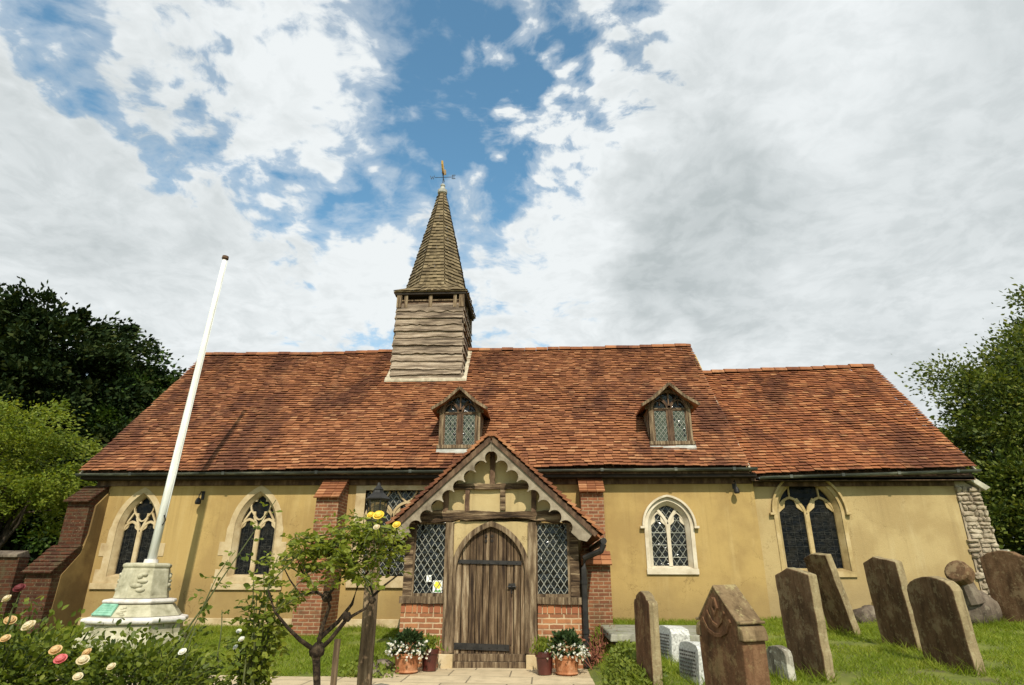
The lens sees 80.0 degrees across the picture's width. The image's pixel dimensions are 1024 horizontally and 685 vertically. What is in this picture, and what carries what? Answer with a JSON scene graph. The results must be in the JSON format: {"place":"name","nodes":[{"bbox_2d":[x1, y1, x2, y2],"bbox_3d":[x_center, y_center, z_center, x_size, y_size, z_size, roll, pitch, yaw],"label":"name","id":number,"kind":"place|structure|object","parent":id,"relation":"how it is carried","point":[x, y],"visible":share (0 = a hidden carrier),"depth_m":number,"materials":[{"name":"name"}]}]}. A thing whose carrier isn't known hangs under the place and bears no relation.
{"place":"outdoors","nodes":[
{"label":"outdoors","id":0,"kind":"place"},
{"bbox_2d":[36,666,594,684],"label":"path","id":1,"kind":"structure","parent":0,"point":[479,676],"depth_m":8.18,"materials":[{"name":"beige stone"}]},
{"bbox_2d":[357,483,389,684],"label":"lamp post","id":2,"kind":"object","parent":1,"relation":"on","point":[367,645],"visible":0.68,"depth_m":5.89,"materials":[{"name":"brown wood"}]},
{"bbox_2d":[385,627,430,673],"bbox_3d":[-1.491,4.378,8.696,0.693,0.594,0.652,-1,-21,3],"label":"planter","id":3,"kind":"object","parent":1,"relation":"on","point":[406,661],"visible":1,"depth_m":8.60,"materials":[{"name":"ceramic"}]},
{"bbox_2d":[411,632,447,671],"bbox_3d":[-1.198,4.500,8.898,0.543,0.521,0.374,-1,-21,3],"label":"planter","id":4,"kind":"object","parent":1,"relation":"on","point":[429,664],"visible":0.68,"depth_m":8.81,"materials":[{"name":"red ceramic"}]},
{"bbox_2d":[529,635,555,675],"bbox_3d":[0.465,4.423,8.658,0.384,0.512,0.386,11,-24,-27],"label":"planter","id":5,"kind":"object","parent":1,"relation":"on","point":[544,666],"visible":0.96,"depth_m":8.54,"materials":[{"name":"red ceramic"}]},
{"bbox_2d":[545,627,590,675],"bbox_3d":[0.775,4.355,8.635,0.666,0.617,0.570,4,-21,-10],"label":"planter","id":6,"kind":"object","parent":1,"relation":"on","point":[566,663],"visible":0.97,"depth_m":8.52,"materials":[{"name":"ceramic"}]},
{"bbox_2d":[0,0,1023,451],"label":"sky","id":7,"kind":"structure","parent":0,"point":[747,184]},
{"bbox_2d":[4,592,1023,684],"bbox_3d":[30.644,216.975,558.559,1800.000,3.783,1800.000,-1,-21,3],"label":"ground","id":8,"kind":"structure","parent":0,"point":[844,678],"depth_m":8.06,"materials":[{"name":"green plant"}]},
{"bbox_2d":[0,551,30,626],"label":"boundary wall","id":9,"kind":"structure","parent":8,"relation":"on","point":[13,564],"depth_m":11.92,"materials":[{"name":"brick"}]},
{"bbox_2d":[0,583,40,669],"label":"rose bush","id":10,"kind":"object","parent":8,"relation":"on","point":[19,588],"visible":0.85,"depth_m":4.03,"materials":[{"name":"green plant"}]},
{"bbox_2d":[0,393,102,549],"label":"light green tree","id":11,"kind":"object","parent":8,"relation":"on","point":[15,509],"visible":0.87,"depth_m":14.58,"materials":[{"name":"green plant"}]},
{"bbox_2d":[0,596,144,684],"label":"rose bush","id":12,"kind":"object","parent":8,"relation":"on","point":[39,656],"visible":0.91,"depth_m":4.14,"materials":[{"name":"green plant"}]},
{"bbox_2d":[0,276,185,599],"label":"yew tree","id":13,"kind":"object","parent":8,"relation":"on","point":[39,364],"visible":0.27,"depth_m":21.09,"materials":[{"name":"green plant"}]},
{"bbox_2d":[1,343,186,577],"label":"bushy tree","id":14,"kind":"object","parent":8,"relation":"on","point":[105,415],"visible":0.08,"depth_m":21.17,"materials":[{"name":"green plant"}]},
{"bbox_2d":[72,563,188,650],"bbox_3d":[-6.645,4.686,10.899,1.661,1.402,1.661,-8,-23,21],"label":"war memorial","id":15,"kind":"object","parent":8,"relation":"on","point":[140,598],"visible":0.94,"depth_m":10.55,"materials":[{"name":"stone"}]},
{"bbox_2d":[143,255,228,562],"bbox_3d":[-6.472,1.078,12.276,0.490,6.361,0.250,-1,-21,3],"label":"flagpole","id":16,"kind":"object","parent":15,"relation":"on","point":[162,515],"visible":0.92,"depth_m":11.96,"materials":[{"name":"white metal"}]},
{"bbox_2d":[0,500,282,684],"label":"rose bush","id":17,"kind":"object","parent":8,"relation":"on","point":[187,672],"visible":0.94,"depth_m":4.30,"materials":[{"name":"green plant"}]},
{"bbox_2d":[222,569,292,684],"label":"rose bush","id":18,"kind":"object","parent":8,"relation":"on","point":[255,660],"visible":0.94,"depth_m":4.96,"materials":[{"name":"green plant"}]},
{"bbox_2d":[251,509,414,684],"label":"rose tree","id":19,"kind":"object","parent":8,"relation":"on","point":[363,536],"visible":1,"depth_m":5.16,"materials":[{"name":"green plant"}]},
{"bbox_2d":[330,639,340,684],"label":"stake","id":20,"kind":"object","parent":8,"relation":"on","point":[335,661],"visible":1,"depth_m":4.92,"materials":[{"name":"brown wood"}]},
{"bbox_2d":[375,659,393,669],"bbox_3d":[-1.910,4.795,8.991,0.378,0.233,0.304,-1,-21,3],"label":"bank stone","id":21,"kind":"object","parent":8,"relation":"on","point":[387,662],"visible":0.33,"depth_m":8.94,"materials":[{"name":"grey stone"}]},
{"bbox_2d":[324,639,670,684],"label":"ground cover","id":22,"kind":"object","parent":8,"relation":"on","point":[626,649],"visible":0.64,"depth_m":7.32,"materials":[{"name":"green plant"}]},
{"bbox_2d":[11,160,1009,668],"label":"church","id":23,"kind":"structure","parent":8,"relation":"on","point":[537,492],"depth_m":12.90,"materials":[{"name":"paint"}]},
{"bbox_2d":[88,487,165,588],"bbox_3d":[-8.036,4.181,13.106,1.450,2.074,0.310,-1,-21,3],"label":"window","id":24,"kind":"structure","parent":23,"relation":"in","point":[134,532],"depth_m":13.10,"materials":[{"name":"stone"}]},
{"bbox_2d":[195,491,204,503],"bbox_3d":[-6.712,3.336,13.127,0.124,0.290,0.218,-1,-21,3],"label":"wall lamp","id":25,"kind":"object","parent":23,"relation":"attached to","point":[198,500],"visible":1,"depth_m":13.09,"materials":[{"name":"black metal"}]},
{"bbox_2d":[210,486,286,589],"bbox_3d":[-5.440,4.128,12.984,1.480,2.104,0.310,-1,-21,3],"label":"window","id":26,"kind":"structure","parent":23,"relation":"in","point":[251,509],"depth_m":12.94,"materials":[{"name":"stone"}]},
{"bbox_2d":[345,485,455,587],"bbox_3d":[-2.256,4.046,12.793,2.240,2.040,0.240,-1,-21,3],"label":"window","id":27,"kind":"structure","parent":23,"relation":"in","point":[398,500],"depth_m":13.02,"materials":[{"name":"stone"}]},
{"bbox_2d":[433,580,442,592],"bbox_3d":[-1.183,3.880,9.700,0.150,0.180,0.004,-1,-21,3],"label":"notice","id":28,"kind":"object","parent":23,"relation":"attached to","point":[439,587],"visible":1,"depth_m":9.70,"materials":[{"name":"yellow paper"}]},
{"bbox_2d":[454,527,524,653],"bbox_3d":[-0.340,3.874,9.636,1.100,1.870,0.134,-1,-21,3],"label":"porch door","id":29,"kind":"structure","parent":23,"relation":"in","point":[507,603],"depth_m":9.60,"materials":[{"name":"brown wood"}]},
{"bbox_2d":[640,495,699,574],"bbox_3d":[3.228,3.945,12.553,1.190,1.553,0.360,-1,-21,3],"label":"window","id":30,"kind":"structure","parent":23,"relation":"in","point":[668,539],"depth_m":12.54,"materials":[{"name":"white stone"}]},
{"bbox_2d":[732,480,739,493],"bbox_3d":[4.628,2.985,12.641,0.124,0.290,0.218,-1,-21,3],"label":"wall lamp","id":31,"kind":"object","parent":23,"relation":"attached to","point":[736,490],"visible":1,"depth_m":12.55,"materials":[{"name":"black metal"}]},
{"bbox_2d":[769,481,857,576],"bbox_3d":[6.119,3.719,12.567,1.620,2.083,0.360,-1,-21,3],"label":"window","id":32,"kind":"structure","parent":23,"relation":"in","point":[808,519],"depth_m":12.57,"materials":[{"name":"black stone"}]},
{"bbox_2d":[578,624,614,669],"bbox_3d":[1.363,4.666,9.112,0.872,0.849,1.256,-1,-21,3],"label":"dead plant","id":33,"kind":"object","parent":8,"relation":"on","point":[594,653],"visible":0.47,"depth_m":9.09,"materials":[{"name":"plant"}]},
{"bbox_2d":[634,591,662,684],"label":"headstone","id":34,"kind":"object","parent":8,"relation":"on","point":[648,647],"visible":0.98,"depth_m":6.43,"materials":[{"name":"brown stone"}]},
{"bbox_2d":[600,625,699,645],"bbox_3d":[2.413,4.661,9.394,1.952,0.445,1.852,-1,-21,3],"label":"chest tomb","id":35,"kind":"object","parent":8,"relation":"on","point":[617,633],"visible":0.26,"depth_m":8.98,"materials":[{"name":"stone"}]},
{"bbox_2d":[659,625,689,663],"bbox_3d":[2.147,4.088,8.128,0.304,0.586,0.464,5,-22,-12],"label":"headstone","id":36,"kind":"object","parent":8,"relation":"on","point":[672,637],"visible":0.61,"depth_m":8.00,"materials":[{"name":"white stone"}]},
{"bbox_2d":[679,641,704,684],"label":"headstone","id":37,"kind":"object","parent":8,"relation":"on","point":[690,658],"visible":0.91,"depth_m":6.83,"materials":[{"name":"white stone"}]},
{"bbox_2d":[696,584,770,684],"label":"headstone","id":38,"kind":"object","parent":8,"relation":"on","point":[731,631],"visible":1,"depth_m":5.46,"materials":[{"name":"brown stone"}]},
{"bbox_2d":[766,645,796,680],"bbox_3d":[3.101,3.766,7.016,0.117,0.509,0.345,6,-22,-16],"label":"headstone","id":39,"kind":"object","parent":8,"relation":"on","point":[780,656],"visible":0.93,"depth_m":6.98,"materials":[{"name":"stone"}]},
{"bbox_2d":[775,567,835,682],"bbox_3d":[3.512,3.424,7.338,0.150,1.351,0.716,4,-21,-9],"label":"headstone","id":40,"kind":"object","parent":8,"relation":"on","point":[804,622],"visible":0.92,"depth_m":7.24,"materials":[{"name":"brown stone"}]},
{"bbox_2d":[804,553,860,635],"bbox_3d":[5.305,4.230,10.096,0.411,1.426,0.663,4,-21,-10],"label":"headstone","id":41,"kind":"object","parent":8,"relation":"on","point":[837,609],"visible":0.74,"depth_m":10.02,"materials":[{"name":"brown stone"}]},
{"bbox_2d":[853,605,875,623],"bbox_3d":[6.473,5.002,11.025,0.599,0.488,0.523,-1,-21,3],"label":"boulder","id":42,"kind":"object","parent":8,"relation":"on","point":[869,610],"visible":0.39,"depth_m":10.91,"materials":[{"name":"grey stone"}]},
{"bbox_2d":[863,556,921,651],"bbox_3d":[5.438,3.772,8.706,0.192,1.374,0.756,2,-21,-5],"label":"headstone","id":43,"kind":"object","parent":8,"relation":"on","point":[887,582],"visible":0.8,"depth_m":8.65,"materials":[{"name":"brown stone"}]},
{"bbox_2d":[907,576,985,674],"bbox_3d":[5.261,3.479,7.434,0.191,1.185,0.795,2,-21,-6],"label":"headstone","id":44,"kind":"object","parent":8,"relation":"on","point":[942,618],"visible":0.92,"depth_m":7.35,"materials":[{"name":"brown stone"}]},
{"bbox_2d":[894,277,1023,555],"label":"broadleaf tree","id":45,"kind":"object","parent":8,"relation":"on","point":[982,429],"visible":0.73,"depth_m":18.23,"materials":[{"name":"green plant"}]},
{"bbox_2d":[965,590,1001,624],"bbox_3d":[7.883,4.547,10.382,0.649,0.678,0.664,16,-26,-35],"label":"boulder","id":46,"kind":"object","parent":8,"relation":"on","point":[989,606],"visible":0.34,"depth_m":10.14,"materials":[{"name":"grey stone"}]},
{"bbox_2d":[944,560,984,605],"bbox_3d":[7.667,4.081,10.366,0.430,0.720,0.411,10,-23,-24],"label":"broken memorial","id":47,"kind":"object","parent":46,"relation":"on","point":[961,574],"visible":0.91,"depth_m":10.25,"materials":[{"name":"brown stone"}]},
{"bbox_2d":[980,550,1023,622],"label":"headstone","id":48,"kind":"object","parent":8,"relation":"on","point":[1003,571],"visible":0.75,"depth_m":10.34,"materials":[{"name":"brown stone"}]}
]}

